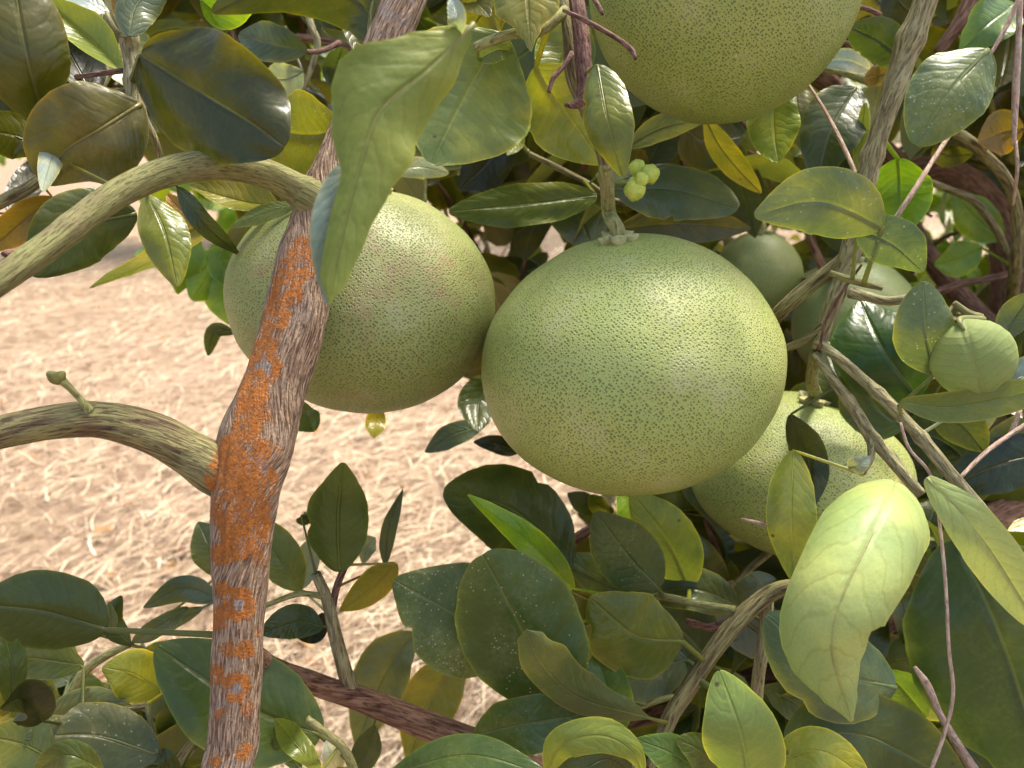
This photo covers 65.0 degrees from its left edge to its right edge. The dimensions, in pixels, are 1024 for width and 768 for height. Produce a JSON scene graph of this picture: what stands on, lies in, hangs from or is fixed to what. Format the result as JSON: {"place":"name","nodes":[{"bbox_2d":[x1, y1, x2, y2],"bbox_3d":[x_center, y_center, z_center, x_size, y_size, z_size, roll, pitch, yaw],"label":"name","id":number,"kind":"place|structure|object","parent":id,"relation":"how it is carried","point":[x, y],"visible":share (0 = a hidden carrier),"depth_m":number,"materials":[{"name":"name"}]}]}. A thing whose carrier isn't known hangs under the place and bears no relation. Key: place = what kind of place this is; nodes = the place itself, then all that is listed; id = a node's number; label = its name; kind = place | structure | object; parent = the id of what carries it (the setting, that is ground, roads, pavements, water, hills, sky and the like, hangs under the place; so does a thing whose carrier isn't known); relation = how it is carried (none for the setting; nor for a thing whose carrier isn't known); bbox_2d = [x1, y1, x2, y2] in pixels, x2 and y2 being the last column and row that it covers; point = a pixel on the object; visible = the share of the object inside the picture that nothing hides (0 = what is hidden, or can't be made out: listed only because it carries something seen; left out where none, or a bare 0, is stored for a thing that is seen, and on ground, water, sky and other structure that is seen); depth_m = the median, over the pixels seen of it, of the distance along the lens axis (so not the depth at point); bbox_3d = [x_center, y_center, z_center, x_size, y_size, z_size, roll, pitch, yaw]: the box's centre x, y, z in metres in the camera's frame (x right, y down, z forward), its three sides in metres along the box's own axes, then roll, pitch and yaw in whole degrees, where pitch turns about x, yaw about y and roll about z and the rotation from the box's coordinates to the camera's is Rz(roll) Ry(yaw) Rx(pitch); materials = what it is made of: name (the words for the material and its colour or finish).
{"place":"outdoors","nodes":[
{"label":"outdoors","id":0,"kind":"place"},
{"bbox_2d":[0,142,988,767],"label":"ground","id":1,"kind":"structure","parent":0,"point":[40,530],"depth_m":3.23,"materials":[{"name":"soil"}]},
{"bbox_2d":[0,88,117,166],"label":"pomelo tree","id":2,"kind":"object","parent":1,"relation":"on","point":[3,164],"visible":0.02,"depth_m":11.59,"materials":[{"name":"green plant"}]},
{"bbox_2d":[0,45,325,215],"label":"pomelo tree","id":3,"kind":"object","parent":1,"relation":"on","point":[311,46],"visible":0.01,"depth_m":9.12,"materials":[{"name":"green plant"}]},
{"bbox_2d":[0,247,556,679],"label":"fallen leaves","id":4,"kind":"object","parent":1,"relation":"on","point":[169,567],"visible":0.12,"depth_m":2.44,"materials":[{"name":"brown plant"}]},
{"bbox_2d":[0,0,558,767],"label":"pomelo tree","id":5,"kind":"object","parent":1,"relation":"on","point":[242,126],"visible":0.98,"depth_m":0.38,"materials":[{"name":"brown plant"}]},
{"bbox_2d":[223,188,494,413],"bbox_3d":[-0.092,-0.091,0.488,0.163,0.218,0.164,0,17,0],"label":"pomelo","id":6,"kind":"object","parent":5,"relation":"attached to","point":[411,314],"visible":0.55,"depth_m":0.44,"materials":[{"name":"green plant"}]},
{"bbox_2d":[0,218,983,767],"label":"dry straw","id":7,"kind":"object","parent":1,"relation":"on","point":[346,632],"visible":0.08,"depth_m":2.87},
{"bbox_2d":[0,0,1023,767],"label":"pomelo tree","id":8,"kind":"object","parent":1,"relation":"on","point":[874,624],"visible":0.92,"depth_m":0.45,"materials":[{"name":"green plant"}]},
{"bbox_2d":[481,164,786,495],"bbox_3d":[0.068,-0.031,0.459,0.173,0.188,0.170,0,17,0],"label":"pomelo","id":9,"kind":"object","parent":8,"relation":"hanging from","point":[618,359],"visible":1,"depth_m":0.40,"materials":[{"name":"green plant"}]},
{"bbox_2d":[589,0,861,123],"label":"pomelo","id":10,"kind":"object","parent":8,"relation":"attached to","point":[713,61],"visible":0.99,"depth_m":0.42,"materials":[{"name":"green plant"}]},
{"bbox_2d":[720,222,803,308],"bbox_3d":[0.254,-0.141,0.805,0.086,0.144,0.121,10,20,31],"label":"pomelo","id":11,"kind":"object","parent":8,"relation":"attached to","point":[767,263],"visible":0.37,"depth_m":0.77,"materials":[{"name":"green plant"}]},
{"bbox_2d":[691,349,916,554],"bbox_3d":[0.206,0.038,0.570,0.158,0.170,0.163,0,17,0],"label":"pomelo","id":12,"kind":"object","parent":8,"relation":"attached to","point":[730,497],"visible":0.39,"depth_m":0.53,"materials":[{"name":"green plant"}]},
{"bbox_2d":[791,251,911,363],"bbox_3d":[0.325,-0.089,0.750,0.115,0.186,0.115,0,17,0],"label":"pomelo","id":13,"kind":"object","parent":8,"relation":"attached to","point":[806,313],"visible":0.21,"depth_m":0.73,"materials":[{"name":"green plant"}]},
{"bbox_2d":[850,73,1001,157],"bbox_3d":[4.740,-2.630,6.568,6.324,3.741,5.276,13,21,36],"label":"pomelo tree","id":14,"kind":"object","parent":1,"relation":"on","point":[863,88],"depth_m":8.50,"materials":[{"name":"green plant"}]},
{"bbox_2d":[115,54,900,141],"label":"sky","id":15,"kind":"structure","parent":0,"point":[849,83],"materials":[{"name":"white"}]}
]}

